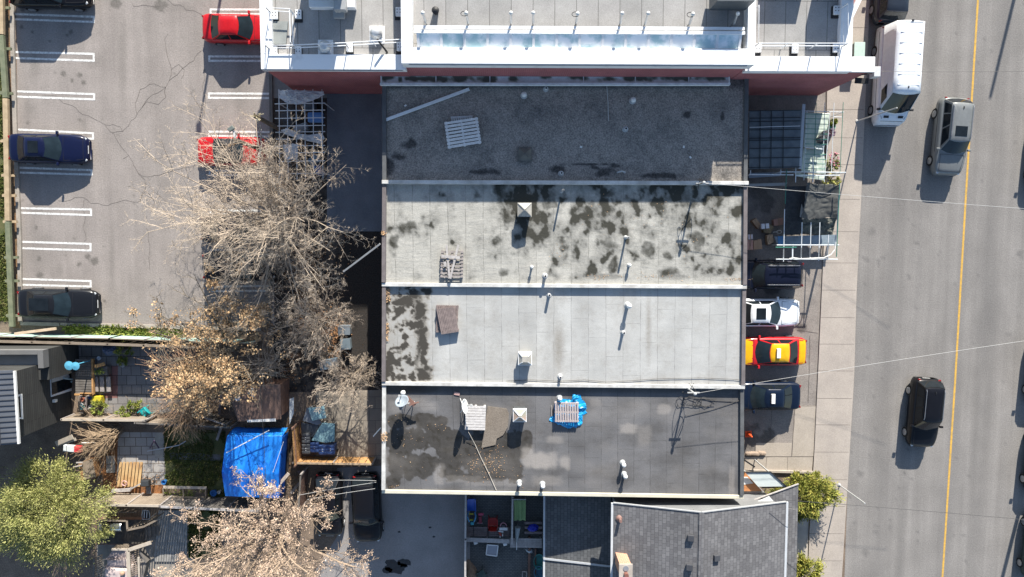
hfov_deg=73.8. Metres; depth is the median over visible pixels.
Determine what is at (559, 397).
vent pipe
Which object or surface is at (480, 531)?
wooden platform
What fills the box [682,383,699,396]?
service mast
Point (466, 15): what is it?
lamp post
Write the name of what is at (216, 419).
board fence
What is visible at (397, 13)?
ballast block
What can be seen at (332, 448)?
wheelie bin
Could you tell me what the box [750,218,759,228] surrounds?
cardboard box
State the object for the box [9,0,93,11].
parked car
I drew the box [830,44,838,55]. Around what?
ballast block
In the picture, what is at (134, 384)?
back paving
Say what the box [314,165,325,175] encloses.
storage bundle
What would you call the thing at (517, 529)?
garden sprayer
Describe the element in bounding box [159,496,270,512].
board fence
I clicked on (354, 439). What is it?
yard slabs
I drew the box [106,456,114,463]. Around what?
paving slab
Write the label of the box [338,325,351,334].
storage bundle
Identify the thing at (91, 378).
wooden deck
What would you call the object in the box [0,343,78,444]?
grey house
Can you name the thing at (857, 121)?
sign pole
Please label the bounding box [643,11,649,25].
lamp post
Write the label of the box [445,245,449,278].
loose plank
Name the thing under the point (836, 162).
garden plant
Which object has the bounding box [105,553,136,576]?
covered sofa
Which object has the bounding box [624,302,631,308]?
vent pipe
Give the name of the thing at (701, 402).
loose cables
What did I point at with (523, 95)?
vent pipe
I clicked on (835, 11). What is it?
ballast block
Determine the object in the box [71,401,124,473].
weeping shrub
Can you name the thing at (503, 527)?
doll pram
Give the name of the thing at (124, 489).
bench
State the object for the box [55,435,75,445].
awning boards
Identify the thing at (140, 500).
board fence
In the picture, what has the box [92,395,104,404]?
storage box
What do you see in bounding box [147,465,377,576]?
budding tree
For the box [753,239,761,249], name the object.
cardboard box
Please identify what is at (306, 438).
wheelie bin
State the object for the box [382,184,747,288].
row unit
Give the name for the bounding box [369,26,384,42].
roof fan
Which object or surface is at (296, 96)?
plastic sheet
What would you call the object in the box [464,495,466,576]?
board fence
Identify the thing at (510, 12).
lamp post
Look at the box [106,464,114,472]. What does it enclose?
paving slab
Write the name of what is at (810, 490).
yew shrub
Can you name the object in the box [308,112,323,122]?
storage bundle
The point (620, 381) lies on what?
roof cable
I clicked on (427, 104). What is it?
long gutter
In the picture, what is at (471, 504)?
toy slide
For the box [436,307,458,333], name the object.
pallet
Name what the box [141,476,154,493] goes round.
barbecue
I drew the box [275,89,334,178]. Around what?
lean to frame
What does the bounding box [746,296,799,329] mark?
parked car
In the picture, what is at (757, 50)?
ballast block
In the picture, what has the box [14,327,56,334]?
loose timber
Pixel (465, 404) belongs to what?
satellite dish
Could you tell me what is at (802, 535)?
front walk
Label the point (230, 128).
utility pole
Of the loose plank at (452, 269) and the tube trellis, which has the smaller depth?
the loose plank at (452, 269)
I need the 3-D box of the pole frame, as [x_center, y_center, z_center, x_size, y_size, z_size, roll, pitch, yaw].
[17.451,-6.903,42.736,5.694,2.364,2.644,-19,94,0]
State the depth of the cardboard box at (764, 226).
43.35 m
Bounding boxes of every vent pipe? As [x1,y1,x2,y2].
[376,39,387,52]
[517,479,521,486]
[520,92,527,98]
[540,481,544,488]
[556,394,561,400]
[619,460,625,467]
[621,471,627,478]
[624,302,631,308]
[629,97,635,103]
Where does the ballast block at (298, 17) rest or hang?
on the brick building
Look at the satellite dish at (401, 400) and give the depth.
39.39 m
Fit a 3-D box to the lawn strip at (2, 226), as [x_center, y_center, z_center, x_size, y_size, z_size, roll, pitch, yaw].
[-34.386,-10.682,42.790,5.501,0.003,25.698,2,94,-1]
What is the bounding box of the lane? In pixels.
[313,466,491,576]
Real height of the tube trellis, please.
2.257 m
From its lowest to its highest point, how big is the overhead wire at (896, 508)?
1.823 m
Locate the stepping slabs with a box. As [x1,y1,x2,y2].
[155,432,162,457]
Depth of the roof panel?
36.66 m
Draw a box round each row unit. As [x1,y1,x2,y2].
[381,385,743,498]
[382,79,748,184]
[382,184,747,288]
[382,287,745,388]
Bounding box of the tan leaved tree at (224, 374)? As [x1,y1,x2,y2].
[124,262,286,422]
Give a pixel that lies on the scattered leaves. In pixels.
(500, 442)
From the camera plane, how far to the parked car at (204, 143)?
42.28 m
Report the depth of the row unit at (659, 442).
40.75 m
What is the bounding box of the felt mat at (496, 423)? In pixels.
[482,406,508,447]
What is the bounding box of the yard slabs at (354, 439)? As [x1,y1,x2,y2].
[316,390,381,458]
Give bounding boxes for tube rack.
[769,183,839,261]
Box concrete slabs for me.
[744,406,815,470]
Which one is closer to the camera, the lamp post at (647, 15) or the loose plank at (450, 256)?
the lamp post at (647, 15)
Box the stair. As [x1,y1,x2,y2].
[93,540,152,576]
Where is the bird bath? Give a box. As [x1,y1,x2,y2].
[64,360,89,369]
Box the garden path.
[169,452,219,460]
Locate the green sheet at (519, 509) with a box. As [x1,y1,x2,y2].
[513,495,525,520]
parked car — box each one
[8,131,91,165]
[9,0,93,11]
[17,287,100,320]
[197,134,268,167]
[200,213,277,244]
[201,10,259,45]
[202,250,278,281]
[311,471,345,535]
[349,471,383,541]
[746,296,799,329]
[747,258,803,291]
[869,0,908,25]
[1016,517,1023,575]
[1019,435,1023,486]
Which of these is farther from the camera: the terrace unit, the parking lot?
the parking lot
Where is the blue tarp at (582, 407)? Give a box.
[549,394,586,427]
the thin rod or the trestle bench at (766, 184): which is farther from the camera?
the trestle bench at (766, 184)
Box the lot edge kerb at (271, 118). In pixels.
[267,73,273,322]
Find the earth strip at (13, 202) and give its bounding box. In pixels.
[4,0,20,327]
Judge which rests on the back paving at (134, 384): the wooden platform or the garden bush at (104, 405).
the garden bush at (104, 405)
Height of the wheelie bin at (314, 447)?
1.000 m
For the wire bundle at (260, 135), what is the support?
attached to the utility pole at (266, 122)
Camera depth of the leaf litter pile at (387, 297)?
39.75 m
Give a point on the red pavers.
(113, 393)
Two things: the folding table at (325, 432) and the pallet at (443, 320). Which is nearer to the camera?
the pallet at (443, 320)
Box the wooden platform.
[466,527,509,543]
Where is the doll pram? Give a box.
[499,522,507,529]
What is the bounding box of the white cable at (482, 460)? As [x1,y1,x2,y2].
[468,432,495,488]
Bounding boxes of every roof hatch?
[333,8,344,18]
[513,406,526,421]
[518,147,531,161]
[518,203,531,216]
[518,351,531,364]
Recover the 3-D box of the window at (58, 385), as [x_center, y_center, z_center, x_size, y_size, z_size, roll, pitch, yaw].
[-28.454,5.715,43.223,0.103,2.329,1.905,0,94,-1]
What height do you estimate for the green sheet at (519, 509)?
1.365 m
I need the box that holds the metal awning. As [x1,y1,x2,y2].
[744,459,786,493]
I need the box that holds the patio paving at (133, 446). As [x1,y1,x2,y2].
[116,432,165,484]
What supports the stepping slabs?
on the patio paving at (133, 446)
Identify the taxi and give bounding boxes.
[743,379,800,413]
[745,335,806,368]
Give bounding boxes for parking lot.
[16,0,273,324]
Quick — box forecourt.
[744,92,825,457]
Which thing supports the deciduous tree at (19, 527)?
on the ground at (38, 442)
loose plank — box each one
[216,428,221,440]
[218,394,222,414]
[441,255,459,258]
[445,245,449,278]
[449,245,458,278]
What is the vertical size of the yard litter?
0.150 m
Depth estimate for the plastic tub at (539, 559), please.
45.31 m
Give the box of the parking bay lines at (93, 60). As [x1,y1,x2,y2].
[15,8,269,291]
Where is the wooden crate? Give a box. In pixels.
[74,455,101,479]
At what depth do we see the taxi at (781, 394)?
43.77 m
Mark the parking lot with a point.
(124, 41)
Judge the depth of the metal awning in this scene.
42.63 m
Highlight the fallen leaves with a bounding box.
[64,219,362,492]
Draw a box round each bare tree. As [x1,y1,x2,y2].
[121,88,377,336]
[257,268,363,382]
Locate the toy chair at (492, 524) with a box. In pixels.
[488,515,497,531]
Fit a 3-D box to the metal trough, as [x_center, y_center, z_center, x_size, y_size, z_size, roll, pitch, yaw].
[2.480,-11.926,38.699,19.841,0.320,0.886,0,94,-1]
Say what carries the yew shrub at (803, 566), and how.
on the front walk
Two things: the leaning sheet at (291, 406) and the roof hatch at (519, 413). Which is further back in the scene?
the leaning sheet at (291, 406)
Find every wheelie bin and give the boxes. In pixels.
[301,433,312,443]
[302,444,310,454]
[310,441,320,452]
[318,442,328,455]
[326,442,337,454]
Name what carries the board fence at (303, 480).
on the ground at (38, 442)
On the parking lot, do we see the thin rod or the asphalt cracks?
the asphalt cracks
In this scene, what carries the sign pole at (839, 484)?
on the sidewalk
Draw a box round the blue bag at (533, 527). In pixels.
[527,524,538,531]
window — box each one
[18,394,22,418]
[50,373,71,396]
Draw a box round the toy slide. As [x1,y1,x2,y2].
[467,499,475,524]
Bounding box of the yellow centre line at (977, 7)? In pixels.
[942,0,978,576]
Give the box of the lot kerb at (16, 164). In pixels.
[10,3,260,330]
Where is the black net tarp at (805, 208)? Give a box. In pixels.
[783,182,838,234]
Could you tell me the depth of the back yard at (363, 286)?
43.92 m
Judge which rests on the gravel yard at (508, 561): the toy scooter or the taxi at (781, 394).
the toy scooter
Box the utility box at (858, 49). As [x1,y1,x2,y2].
[852,42,864,56]
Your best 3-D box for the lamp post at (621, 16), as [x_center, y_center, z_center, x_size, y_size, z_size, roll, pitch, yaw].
[5.609,-13.961,35.435,0.220,1.450,0.447,0,94,-1]
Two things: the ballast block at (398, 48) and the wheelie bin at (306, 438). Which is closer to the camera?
the ballast block at (398, 48)
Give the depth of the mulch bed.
44.55 m
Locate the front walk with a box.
[797,518,808,576]
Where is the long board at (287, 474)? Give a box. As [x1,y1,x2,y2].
[255,472,289,512]
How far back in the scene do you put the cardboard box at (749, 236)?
43.13 m
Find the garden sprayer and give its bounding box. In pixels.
[515,523,520,549]
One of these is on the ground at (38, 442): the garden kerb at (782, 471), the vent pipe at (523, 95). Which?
the garden kerb at (782, 471)
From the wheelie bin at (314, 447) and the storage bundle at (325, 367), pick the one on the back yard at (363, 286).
the storage bundle at (325, 367)
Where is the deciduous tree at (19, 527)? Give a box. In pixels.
[0,447,118,575]
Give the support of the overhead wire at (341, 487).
attached to the budding tree at (273, 534)
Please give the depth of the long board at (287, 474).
42.77 m
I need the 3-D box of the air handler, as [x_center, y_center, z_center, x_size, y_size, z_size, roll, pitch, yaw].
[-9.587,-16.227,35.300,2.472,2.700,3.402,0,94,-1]
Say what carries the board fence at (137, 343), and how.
on the ground at (38, 442)
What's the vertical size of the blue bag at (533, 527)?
0.239 m
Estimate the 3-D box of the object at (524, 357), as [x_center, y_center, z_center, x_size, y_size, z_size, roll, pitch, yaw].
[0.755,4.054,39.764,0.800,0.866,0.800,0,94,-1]
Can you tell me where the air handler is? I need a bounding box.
[309,0,355,12]
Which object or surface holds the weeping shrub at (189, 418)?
on the ground at (38, 442)
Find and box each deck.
[74,358,110,395]
[95,509,163,544]
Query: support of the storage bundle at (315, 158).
in the lean to frame
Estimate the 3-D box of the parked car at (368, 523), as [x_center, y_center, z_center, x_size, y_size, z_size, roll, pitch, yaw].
[-9.402,14.245,44.088,2.150,1.715,4.502,-2,94,-1]
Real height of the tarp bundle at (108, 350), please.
0.991 m
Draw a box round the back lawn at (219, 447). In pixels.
[164,427,225,496]
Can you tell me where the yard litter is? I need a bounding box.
[83,319,297,507]
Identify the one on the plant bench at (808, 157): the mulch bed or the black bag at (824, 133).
the black bag at (824, 133)
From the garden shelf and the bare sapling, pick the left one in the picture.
the garden shelf
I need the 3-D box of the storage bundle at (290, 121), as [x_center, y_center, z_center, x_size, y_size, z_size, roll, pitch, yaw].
[-14.003,-10.640,42.886,0.700,0.660,0.800,-11,94,0]
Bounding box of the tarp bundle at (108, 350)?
[102,345,119,355]
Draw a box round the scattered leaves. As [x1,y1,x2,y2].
[394,193,750,485]
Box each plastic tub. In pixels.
[534,554,542,569]
[534,566,542,576]
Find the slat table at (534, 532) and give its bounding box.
[525,520,541,533]
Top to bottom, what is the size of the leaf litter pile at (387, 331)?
0.158 m
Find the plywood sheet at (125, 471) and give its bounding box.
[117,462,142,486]
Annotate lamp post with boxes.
[421,11,426,24]
[460,11,469,25]
[509,11,512,25]
[531,11,534,25]
[572,11,579,25]
[618,11,623,25]
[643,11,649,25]
[686,12,694,26]
[729,11,739,26]
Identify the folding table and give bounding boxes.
[301,421,320,436]
[303,405,322,424]
[308,404,328,420]
[312,421,336,442]
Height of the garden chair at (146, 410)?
0.944 m
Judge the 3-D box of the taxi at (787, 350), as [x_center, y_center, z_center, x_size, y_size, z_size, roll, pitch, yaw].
[16.530,4.050,43.852,4.801,1.595,2.150,0,94,-1]
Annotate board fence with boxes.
[0,337,227,348]
[60,413,156,421]
[93,492,172,506]
[134,418,238,427]
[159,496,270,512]
[203,412,233,425]
[291,420,301,466]
[292,456,376,464]
[297,465,308,510]
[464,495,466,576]
[511,495,513,546]
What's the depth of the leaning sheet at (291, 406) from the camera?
43.21 m
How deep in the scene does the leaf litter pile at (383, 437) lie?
40.27 m
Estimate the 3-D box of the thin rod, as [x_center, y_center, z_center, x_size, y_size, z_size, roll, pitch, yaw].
[5.494,-10.676,39.147,0.080,0.043,2.103,-3,94,-1]
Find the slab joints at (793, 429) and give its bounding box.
[766,330,814,467]
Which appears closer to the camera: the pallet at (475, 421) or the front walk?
the pallet at (475, 421)
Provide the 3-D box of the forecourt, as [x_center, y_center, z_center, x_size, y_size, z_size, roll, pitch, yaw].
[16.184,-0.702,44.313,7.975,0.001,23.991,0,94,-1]
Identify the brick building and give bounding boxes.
[259,0,874,94]
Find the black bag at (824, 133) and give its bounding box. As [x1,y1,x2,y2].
[816,130,827,143]
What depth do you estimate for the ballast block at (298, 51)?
36.65 m
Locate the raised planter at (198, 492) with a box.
[162,486,207,498]
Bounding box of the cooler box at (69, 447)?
[63,443,83,452]
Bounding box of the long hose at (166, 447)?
[147,441,185,451]
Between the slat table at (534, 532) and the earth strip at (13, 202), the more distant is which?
the slat table at (534, 532)
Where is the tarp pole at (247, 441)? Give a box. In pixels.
[226,430,268,452]
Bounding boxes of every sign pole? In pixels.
[838,483,865,503]
[855,107,897,122]
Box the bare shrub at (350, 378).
[303,347,381,422]
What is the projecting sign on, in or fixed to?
attached to the brick building
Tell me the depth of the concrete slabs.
45.13 m
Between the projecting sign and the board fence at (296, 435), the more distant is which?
the board fence at (296, 435)
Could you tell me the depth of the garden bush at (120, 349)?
43.10 m
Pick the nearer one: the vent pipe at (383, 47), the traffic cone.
the vent pipe at (383, 47)
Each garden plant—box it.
[822,171,841,184]
[825,152,841,171]
[828,118,837,126]
[828,128,835,136]
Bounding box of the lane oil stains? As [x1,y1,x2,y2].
[382,527,434,573]
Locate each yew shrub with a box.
[765,470,846,525]
[796,550,826,576]
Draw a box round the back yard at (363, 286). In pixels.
[274,98,382,391]
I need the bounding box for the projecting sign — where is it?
[855,66,880,83]
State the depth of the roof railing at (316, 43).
35.97 m
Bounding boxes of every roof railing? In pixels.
[265,7,400,49]
[289,10,295,46]
[755,3,848,48]
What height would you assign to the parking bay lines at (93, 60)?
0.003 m
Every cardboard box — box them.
[747,234,752,239]
[747,240,752,249]
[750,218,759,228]
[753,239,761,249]
[759,223,768,228]
[761,225,773,232]
[765,234,773,244]
[771,218,783,225]
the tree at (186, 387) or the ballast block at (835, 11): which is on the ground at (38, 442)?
the tree at (186, 387)
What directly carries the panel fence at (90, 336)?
on the ground at (38, 442)
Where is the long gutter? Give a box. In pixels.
[386,88,469,120]
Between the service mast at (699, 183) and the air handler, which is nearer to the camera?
the air handler
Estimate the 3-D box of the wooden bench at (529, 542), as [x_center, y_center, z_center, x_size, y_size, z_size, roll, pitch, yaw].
[0.911,16.643,44.982,2.079,0.620,0.656,0,94,-1]
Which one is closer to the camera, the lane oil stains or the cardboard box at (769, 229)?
the cardboard box at (769, 229)
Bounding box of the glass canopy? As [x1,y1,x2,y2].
[414,25,744,47]
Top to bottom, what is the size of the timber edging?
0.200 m
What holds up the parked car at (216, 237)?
on the parking lot
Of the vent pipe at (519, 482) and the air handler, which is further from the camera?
the vent pipe at (519, 482)
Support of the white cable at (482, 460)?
on the row unit at (659, 442)
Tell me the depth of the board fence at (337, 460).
43.84 m
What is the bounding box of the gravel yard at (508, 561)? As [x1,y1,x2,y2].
[470,496,542,576]
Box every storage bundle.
[281,111,295,126]
[293,122,308,132]
[302,102,316,111]
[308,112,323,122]
[308,154,321,165]
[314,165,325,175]
[319,357,338,370]
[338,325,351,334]
[340,337,351,349]
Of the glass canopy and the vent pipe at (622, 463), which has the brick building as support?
the glass canopy
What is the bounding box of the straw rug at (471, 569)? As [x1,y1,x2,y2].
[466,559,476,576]
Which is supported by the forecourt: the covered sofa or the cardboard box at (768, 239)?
the cardboard box at (768, 239)
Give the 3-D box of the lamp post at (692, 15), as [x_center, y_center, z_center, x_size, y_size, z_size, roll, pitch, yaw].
[9.139,-13.971,35.493,0.410,1.450,0.462,0,94,-1]
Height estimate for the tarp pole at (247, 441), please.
0.052 m
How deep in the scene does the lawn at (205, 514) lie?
44.87 m
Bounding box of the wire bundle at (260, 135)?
[256,119,262,156]
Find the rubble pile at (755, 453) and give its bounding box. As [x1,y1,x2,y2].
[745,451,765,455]
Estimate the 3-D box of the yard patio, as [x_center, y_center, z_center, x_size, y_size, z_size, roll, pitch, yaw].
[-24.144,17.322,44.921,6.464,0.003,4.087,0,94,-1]
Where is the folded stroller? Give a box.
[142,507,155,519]
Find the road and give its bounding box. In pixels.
[844,0,1023,576]
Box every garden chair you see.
[137,405,154,416]
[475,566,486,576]
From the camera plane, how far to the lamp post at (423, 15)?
34.89 m
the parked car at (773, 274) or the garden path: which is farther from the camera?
the garden path
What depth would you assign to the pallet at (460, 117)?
38.96 m
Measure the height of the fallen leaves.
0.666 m
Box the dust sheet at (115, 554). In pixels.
[105,550,125,559]
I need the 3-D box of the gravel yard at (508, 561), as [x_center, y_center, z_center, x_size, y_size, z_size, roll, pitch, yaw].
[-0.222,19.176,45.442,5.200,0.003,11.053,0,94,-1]
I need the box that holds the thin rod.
[606,86,608,120]
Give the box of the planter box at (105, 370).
[93,365,111,375]
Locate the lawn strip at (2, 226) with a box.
[0,71,8,320]
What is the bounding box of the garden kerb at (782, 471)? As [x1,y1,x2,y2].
[744,469,813,473]
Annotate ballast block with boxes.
[272,10,278,20]
[273,46,278,53]
[294,9,302,22]
[294,46,302,53]
[346,43,353,53]
[395,7,400,19]
[396,43,400,54]
[755,43,760,55]
[789,44,797,55]
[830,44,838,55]
[831,5,839,17]
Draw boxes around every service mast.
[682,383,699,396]
[692,178,708,189]
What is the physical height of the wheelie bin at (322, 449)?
1.000 m
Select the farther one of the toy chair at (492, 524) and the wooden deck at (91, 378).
the toy chair at (492, 524)
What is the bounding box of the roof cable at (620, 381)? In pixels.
[511,378,737,381]
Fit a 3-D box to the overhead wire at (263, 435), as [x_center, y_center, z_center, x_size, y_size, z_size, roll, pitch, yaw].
[-15.060,9.122,41.343,0.025,0.127,7.690,-2,94,-1]
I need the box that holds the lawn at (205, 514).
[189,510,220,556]
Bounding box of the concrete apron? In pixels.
[273,76,326,97]
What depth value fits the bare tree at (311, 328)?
41.34 m
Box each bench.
[111,483,140,492]
[510,536,541,547]
[746,172,786,186]
[793,112,829,179]
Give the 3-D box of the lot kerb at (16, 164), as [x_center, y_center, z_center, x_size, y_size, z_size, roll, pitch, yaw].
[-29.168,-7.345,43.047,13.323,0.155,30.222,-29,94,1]
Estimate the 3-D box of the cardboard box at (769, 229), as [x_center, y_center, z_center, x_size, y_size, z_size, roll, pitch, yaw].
[16.477,-3.767,43.935,0.723,0.337,0.492,-33,94,1]
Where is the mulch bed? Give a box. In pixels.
[100,431,164,493]
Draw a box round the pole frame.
[748,158,845,203]
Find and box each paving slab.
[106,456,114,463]
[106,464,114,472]
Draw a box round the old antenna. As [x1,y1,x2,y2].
[408,396,418,406]
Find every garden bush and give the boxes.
[89,399,108,415]
[112,405,133,416]
[113,340,134,355]
[116,355,127,365]
[126,399,142,412]
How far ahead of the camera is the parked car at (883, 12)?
42.00 m
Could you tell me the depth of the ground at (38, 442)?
44.56 m
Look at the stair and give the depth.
43.56 m
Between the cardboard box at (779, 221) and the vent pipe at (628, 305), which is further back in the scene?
the cardboard box at (779, 221)
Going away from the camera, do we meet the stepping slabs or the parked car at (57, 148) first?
the parked car at (57, 148)
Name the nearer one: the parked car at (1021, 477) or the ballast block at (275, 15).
the ballast block at (275, 15)
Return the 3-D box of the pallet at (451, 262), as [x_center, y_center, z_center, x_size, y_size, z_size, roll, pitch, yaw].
[-3.468,-1.408,39.496,1.339,0.299,1.619,0,94,-1]
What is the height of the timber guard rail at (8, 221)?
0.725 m
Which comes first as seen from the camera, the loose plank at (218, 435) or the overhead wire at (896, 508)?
the overhead wire at (896, 508)
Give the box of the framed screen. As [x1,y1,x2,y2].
[486,543,498,556]
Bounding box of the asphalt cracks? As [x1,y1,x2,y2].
[59,0,205,269]
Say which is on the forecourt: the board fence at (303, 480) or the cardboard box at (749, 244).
the cardboard box at (749, 244)
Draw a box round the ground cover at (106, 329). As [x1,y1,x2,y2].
[60,323,185,336]
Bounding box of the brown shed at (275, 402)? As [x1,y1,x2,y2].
[227,378,288,421]
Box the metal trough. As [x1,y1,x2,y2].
[380,76,729,85]
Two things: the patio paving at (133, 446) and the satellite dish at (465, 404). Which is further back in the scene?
the patio paving at (133, 446)
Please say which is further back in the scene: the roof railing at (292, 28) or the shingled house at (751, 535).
the shingled house at (751, 535)
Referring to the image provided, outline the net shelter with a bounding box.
[748,104,804,170]
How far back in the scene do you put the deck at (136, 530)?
44.18 m
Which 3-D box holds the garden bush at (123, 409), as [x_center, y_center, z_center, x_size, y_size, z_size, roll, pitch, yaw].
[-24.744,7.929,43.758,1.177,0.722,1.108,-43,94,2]
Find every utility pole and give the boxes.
[225,125,282,158]
[250,112,288,135]
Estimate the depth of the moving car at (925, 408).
43.90 m
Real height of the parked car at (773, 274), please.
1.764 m
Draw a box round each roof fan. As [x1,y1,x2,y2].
[318,40,332,53]
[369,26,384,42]
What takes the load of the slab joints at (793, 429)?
on the forecourt
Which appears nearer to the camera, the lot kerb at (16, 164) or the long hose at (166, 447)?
the lot kerb at (16, 164)
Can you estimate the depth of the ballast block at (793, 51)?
37.09 m
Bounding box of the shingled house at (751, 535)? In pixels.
[543,483,798,576]
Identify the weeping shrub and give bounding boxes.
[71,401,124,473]
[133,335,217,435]
[156,404,222,451]
[237,340,295,388]
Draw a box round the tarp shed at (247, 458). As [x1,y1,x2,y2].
[222,427,290,497]
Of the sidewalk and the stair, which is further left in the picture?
the stair
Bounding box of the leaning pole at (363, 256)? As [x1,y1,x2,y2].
[343,243,380,271]
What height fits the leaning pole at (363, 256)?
1.156 m
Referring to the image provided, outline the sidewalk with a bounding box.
[807,0,869,576]
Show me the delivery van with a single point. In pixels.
(899, 45)
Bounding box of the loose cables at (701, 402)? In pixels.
[676,396,739,415]
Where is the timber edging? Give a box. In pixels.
[528,536,535,576]
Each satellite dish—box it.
[395,395,414,408]
[460,398,472,413]
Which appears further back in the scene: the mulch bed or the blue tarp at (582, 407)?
the mulch bed
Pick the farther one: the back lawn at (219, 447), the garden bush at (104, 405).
the back lawn at (219, 447)
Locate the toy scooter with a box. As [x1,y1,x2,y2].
[477,513,483,523]
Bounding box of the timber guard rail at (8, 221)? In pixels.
[0,0,20,326]
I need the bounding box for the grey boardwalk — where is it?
[154,510,187,561]
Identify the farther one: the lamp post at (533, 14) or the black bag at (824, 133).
the black bag at (824, 133)
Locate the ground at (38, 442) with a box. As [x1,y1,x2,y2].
[0,6,847,576]
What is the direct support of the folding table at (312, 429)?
on the ground at (38, 442)
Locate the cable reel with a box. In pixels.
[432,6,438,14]
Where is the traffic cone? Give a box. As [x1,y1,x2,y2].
[745,431,752,437]
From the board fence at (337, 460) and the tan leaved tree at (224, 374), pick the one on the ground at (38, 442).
the tan leaved tree at (224, 374)
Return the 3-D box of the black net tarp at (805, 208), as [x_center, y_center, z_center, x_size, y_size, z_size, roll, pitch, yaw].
[18.759,-4.908,42.803,3.403,1.358,3.370,0,94,-1]
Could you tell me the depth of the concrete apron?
42.98 m
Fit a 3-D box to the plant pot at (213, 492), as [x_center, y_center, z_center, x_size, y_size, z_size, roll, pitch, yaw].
[-19.432,13.308,44.551,0.440,0.300,0.429,0,94,-1]
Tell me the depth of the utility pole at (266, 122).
39.18 m
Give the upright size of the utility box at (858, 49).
0.945 m
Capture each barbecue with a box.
[98,521,123,531]
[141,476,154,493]
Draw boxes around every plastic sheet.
[278,90,324,103]
[281,128,323,143]
[283,143,297,159]
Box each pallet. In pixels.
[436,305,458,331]
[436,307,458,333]
[440,250,462,277]
[444,117,480,148]
[451,115,473,126]
[465,405,485,429]
[554,401,578,421]
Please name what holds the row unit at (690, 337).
on the ground at (38, 442)
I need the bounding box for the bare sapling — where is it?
[163,273,233,341]
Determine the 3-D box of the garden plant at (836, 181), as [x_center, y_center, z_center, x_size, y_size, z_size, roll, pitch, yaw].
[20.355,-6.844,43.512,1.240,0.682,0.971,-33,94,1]
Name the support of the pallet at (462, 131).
on the row unit at (555, 128)
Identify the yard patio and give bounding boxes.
[97,522,193,576]
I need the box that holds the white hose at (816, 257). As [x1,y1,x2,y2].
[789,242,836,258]
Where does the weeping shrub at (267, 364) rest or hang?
on the ground at (38, 442)
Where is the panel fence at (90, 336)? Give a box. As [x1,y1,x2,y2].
[0,333,260,343]
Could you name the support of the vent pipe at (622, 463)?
on the row unit at (659, 442)
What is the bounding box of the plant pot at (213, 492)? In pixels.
[210,490,216,495]
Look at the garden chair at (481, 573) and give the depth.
44.99 m
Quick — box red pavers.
[104,366,117,397]
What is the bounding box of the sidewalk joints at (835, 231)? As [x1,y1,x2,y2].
[809,27,866,533]
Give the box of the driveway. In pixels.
[327,94,382,230]
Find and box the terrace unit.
[709,0,754,9]
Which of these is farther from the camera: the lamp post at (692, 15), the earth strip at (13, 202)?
the earth strip at (13, 202)
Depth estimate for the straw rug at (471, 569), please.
45.15 m
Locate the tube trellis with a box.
[787,102,843,181]
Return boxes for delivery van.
[868,19,924,126]
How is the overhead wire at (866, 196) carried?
attached to the service mast at (699, 183)
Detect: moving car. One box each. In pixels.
[902,376,945,446]
[926,97,974,176]
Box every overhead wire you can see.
[259,378,266,499]
[301,482,375,494]
[700,341,1020,392]
[709,183,1023,208]
[776,499,1023,519]
[881,71,1022,71]
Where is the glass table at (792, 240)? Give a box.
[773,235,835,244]
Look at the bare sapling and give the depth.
41.41 m
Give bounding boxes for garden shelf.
[78,395,94,409]
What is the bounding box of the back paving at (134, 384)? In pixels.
[78,342,208,413]
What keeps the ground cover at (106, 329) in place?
on the ground at (38, 442)
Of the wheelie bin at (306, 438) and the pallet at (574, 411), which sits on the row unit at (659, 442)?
the pallet at (574, 411)
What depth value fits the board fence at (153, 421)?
43.34 m
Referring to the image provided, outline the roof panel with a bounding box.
[273,21,287,43]
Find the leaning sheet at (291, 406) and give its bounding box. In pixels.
[289,397,293,424]
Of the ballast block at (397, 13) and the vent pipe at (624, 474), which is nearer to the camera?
the ballast block at (397, 13)
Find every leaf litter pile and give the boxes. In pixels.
[381,432,386,441]
[386,288,390,302]
[386,323,388,340]

